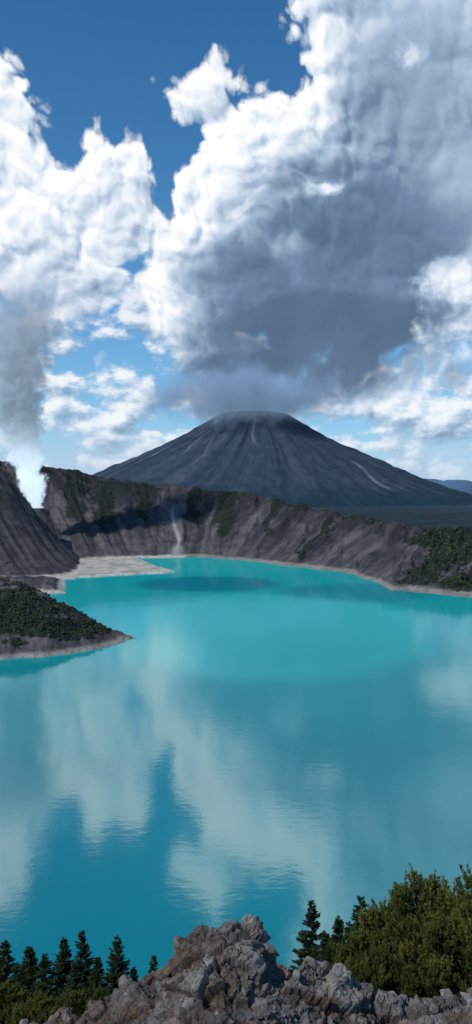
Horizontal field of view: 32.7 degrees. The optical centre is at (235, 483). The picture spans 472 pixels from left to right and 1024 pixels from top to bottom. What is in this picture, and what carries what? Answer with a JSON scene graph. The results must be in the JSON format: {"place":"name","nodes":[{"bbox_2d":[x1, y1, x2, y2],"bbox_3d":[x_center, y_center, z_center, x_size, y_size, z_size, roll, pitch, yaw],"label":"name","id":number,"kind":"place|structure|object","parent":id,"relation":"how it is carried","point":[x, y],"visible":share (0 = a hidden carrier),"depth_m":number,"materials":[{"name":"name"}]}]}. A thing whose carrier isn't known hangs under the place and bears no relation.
{"place":"outdoors","nodes":[
{"label":"outdoors","id":0,"kind":"place"},
{"bbox_2d":[0,557,471,986],"bbox_3d":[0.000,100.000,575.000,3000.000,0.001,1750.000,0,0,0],"label":"crater lake","id":1,"kind":"structure","parent":0,"point":[218,743],"depth_m":292.08,"materials":[{"name":"teal liquid"}]},
{"bbox_2d":[0,460,471,658],"bbox_3d":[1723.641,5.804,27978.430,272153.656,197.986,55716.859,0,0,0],"label":"crater terrain","id":2,"kind":"structure","parent":0,"point":[43,555],"depth_m":1087.78,"materials":[{"name":"grey stone"}]},
{"bbox_2d":[0,459,471,648],"bbox_3d":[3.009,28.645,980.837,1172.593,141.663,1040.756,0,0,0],"label":"shrub cover","id":3,"kind":"object","parent":2,"relation":"on","point":[456,577],"visible":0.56,"depth_m":733.43,"materials":[{"name":"green plant"}]},
{"bbox_2d":[0,0,471,480],"label":"sky","id":4,"kind":"structure","parent":0,"point":[209,208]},
{"bbox_2d":[93,411,471,507],"bbox_3d":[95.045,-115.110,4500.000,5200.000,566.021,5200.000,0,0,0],"label":"volcano","id":5,"kind":"structure","parent":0,"point":[281,456],"depth_m":3814.05},
{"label":"hillside","id":6,"kind":"structure","parent":0,"visible":0},
{"bbox_2d":[0,979,27,1023],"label":"juniper shrub","id":7,"kind":"object","parent":6,"relation":"on","point":[3,988],"visible":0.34,"depth_m":14.31,"materials":[{"name":"green plant"}]},
{"bbox_2d":[0,939,28,993],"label":"spruce tree","id":8,"kind":"object","parent":6,"relation":"on","point":[6,969],"visible":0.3,"depth_m":39.90,"materials":[{"name":"green plant"}]},
{"bbox_2d":[3,962,34,1021],"bbox_3d":[-9.229,21.873,34.062,2.471,3.144,2.586,0,0,6],"label":"spruce tree","id":9,"kind":"object","parent":6,"relation":"on","point":[19,974],"visible":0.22,"depth_m":33.98,"materials":[{"name":"green plant"}]},
{"bbox_2d":[0,982,56,1023],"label":"juniper shrub","id":10,"kind":"object","parent":6,"relation":"on","point":[6,1011],"visible":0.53,"depth_m":14.11,"materials":[{"name":"green plant"}]},
{"bbox_2d":[18,946,43,998],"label":"spruce tree","id":11,"kind":"object","parent":6,"relation":"on","point":[30,966],"visible":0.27,"depth_m":41.90,"materials":[{"name":"green plant"}]},
{"bbox_2d":[5,990,78,1023],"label":"juniper shrub","id":12,"kind":"object","parent":6,"relation":"on","point":[44,1007],"visible":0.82,"depth_m":13.09,"materials":[{"name":"green plant"}]},
{"bbox_2d":[30,953,62,1020],"bbox_3d":[-9.059,24.298,38.057,2.908,4.144,3.043,0,0,-28],"label":"spruce tree","id":13,"kind":"object","parent":6,"relation":"on","point":[44,964],"visible":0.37,"depth_m":37.95,"materials":[{"name":"green plant"}]},
{"bbox_2d":[50,936,74,997],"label":"spruce tree","id":14,"kind":"object","parent":6,"relation":"on","point":[63,966],"visible":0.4,"depth_m":41.88,"materials":[{"name":"green plant"}]},
{"bbox_2d":[64,963,88,999],"bbox_3d":[-6.615,21.262,32.975,1.997,3.118,2.203,0,0,-3],"label":"spruce tree","id":15,"kind":"object","parent":6,"relation":"on","point":[76,984],"visible":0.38,"depth_m":32.93,"materials":[{"name":"green plant"}]},
{"bbox_2d":[65,929,94,992],"bbox_3d":[-7.595,24.901,40.018,3.143,5.350,3.004,0,0,-3],"label":"spruce tree","id":16,"kind":"object","parent":6,"relation":"on","point":[83,954],"visible":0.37,"depth_m":39.91,"materials":[{"name":"green plant"}]},
{"bbox_2d":[55,982,109,1017],"bbox_3d":[-2.863,10.219,14.946,1.704,1.648,1.731,0,0,35],"label":"juniper shrub","id":17,"kind":"object","parent":6,"relation":"on","point":[79,1009],"visible":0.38,"depth_m":15.15,"materials":[{"name":"green plant"}]},
{"bbox_2d":[86,956,108,998],"bbox_3d":[-6.651,24.821,38.894,2.332,3.766,2.226,0,0,-8],"label":"spruce tree","id":18,"kind":"object","parent":6,"relation":"on","point":[98,971],"visible":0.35,"depth_m":38.92,"materials":[{"name":"green plant"}]},
{"bbox_2d":[96,935,129,997],"bbox_3d":[-5.318,22.543,36.033,2.585,4.612,2.852,0,0,19],"label":"spruce tree","id":19,"kind":"object","parent":6,"relation":"on","point":[118,965],"visible":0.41,"depth_m":35.92,"materials":[{"name":"green plant"}]},
{"bbox_2d":[129,966,138,982],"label":"spruce tree","id":20,"kind":"object","parent":6,"relation":"on","point":[133,973],"visible":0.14,"depth_m":35.99,"materials":[{"name":"green plant"}]},
{"bbox_2d":[148,955,157,972],"bbox_3d":[-4.058,25.527,39.962,2.089,4.134,2.186,0,0,-33],"label":"spruce tree","id":21,"kind":"object","parent":6,"relation":"on","point":[153,965],"visible":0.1,"depth_m":39.98,"materials":[{"name":"green plant"}]},
{"bbox_2d":[28,914,471,1023],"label":"rock outcrop","id":22,"kind":"object","parent":6,"relation":"on","point":[328,996],"visible":0.91,"depth_m":8.73,"materials":[{"name":"grey stone"}]},
{"bbox_2d":[19,921,471,1023],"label":"loose stones","id":23,"kind":"object","parent":22,"relation":"on","point":[191,1003],"visible":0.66,"depth_m":8.79,"materials":[{"name":"grey stone"}]},
{"bbox_2d":[289,900,325,972],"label":"spruce tree","id":24,"kind":"object","parent":6,"relation":"on","point":[309,948],"visible":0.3,"depth_m":41.96,"materials":[{"name":"green plant"}]},
{"bbox_2d":[317,930,331,961],"bbox_3d":[4.298,23.841,38.149,2.883,5.392,2.752,0,0,38],"label":"spruce tree","id":25,"kind":"object","parent":6,"relation":"on","point":[325,938],"visible":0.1,"depth_m":37.93,"materials":[{"name":"green plant"}]},
{"bbox_2d":[330,915,345,950],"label":"spruce tree","id":26,"kind":"object","parent":6,"relation":"on","point":[338,927],"visible":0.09,"depth_m":43.96,"materials":[{"name":"green plant"}]},
{"bbox_2d":[338,921,354,948],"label":"spruce tree","id":27,"kind":"object","parent":6,"relation":"on","point":[347,929],"visible":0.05,"depth_m":40.04,"materials":[{"name":"green plant"}]},
{"bbox_2d":[329,951,384,993],"bbox_3d":[2.923,13.125,20.051,1.863,2.846,1.644,0,0,26],"label":"juniper shrub","id":28,"kind":"object","parent":6,"relation":"on","point":[360,972],"visible":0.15,"depth_m":19.92,"materials":[{"name":"green plant"}]},
{"bbox_2d":[349,895,368,932],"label":"spruce tree","id":29,"kind":"object","parent":6,"relation":"on","point":[356,915],"visible":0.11,"depth_m":45.95,"materials":[{"name":"green plant"}]},
{"bbox_2d":[315,927,403,991],"bbox_3d":[3.983,15.319,23.950,3.463,4.335,3.518,0,0,17],"label":"juniper shrub","id":30,"kind":"object","parent":6,"relation":"on","point":[344,952],"visible":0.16,"depth_m":23.93,"materials":[{"name":"green plant"}]},
{"bbox_2d":[349,906,421,990],"bbox_3d":[5.088,15.498,24.869,4.100,4.870,3.617,0,0,-10],"label":"juniper shrub","id":31,"kind":"object","parent":6,"relation":"on","point":[382,924],"visible":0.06,"depth_m":24.80,"materials":[{"name":"green plant"}]},
{"bbox_2d":[352,940,426,998],"bbox_3d":[3.650,13.016,19.874,2.341,3.064,2.304,0,0,26],"label":"juniper shrub","id":32,"kind":"object","parent":6,"relation":"on","point":[410,986],"visible":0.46,"depth_m":19.78,"materials":[{"name":"green plant"}]},
{"bbox_2d":[345,861,471,994],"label":"juniper shrub","id":33,"kind":"object","parent":6,"relation":"on","point":[433,891],"visible":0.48,"depth_m":24.29,"materials":[{"name":"green plant"}]},
{"bbox_2d":[351,910,471,1000],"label":"juniper shrub","id":34,"kind":"object","parent":6,"relation":"on","point":[399,932],"visible":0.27,"depth_m":20.94,"materials":[{"name":"green plant"}]},
{"bbox_2d":[391,904,471,998],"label":"juniper shrub","id":35,"kind":"object","parent":6,"relation":"on","point":[455,929],"visible":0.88,"depth_m":19.96,"materials":[{"name":"green plant"}]},
{"bbox_2d":[399,863,471,997],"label":"juniper shrub","id":36,"kind":"object","parent":6,"relation":"on","point":[459,889],"visible":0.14,"depth_m":23.36,"materials":[{"name":"green plant"}]},
{"bbox_2d":[423,895,471,997],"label":"juniper shrub","id":37,"kind":"object","parent":6,"relation":"on","point":[466,907],"visible":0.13,"depth_m":21.10,"materials":[{"name":"green plant"}]}
]}

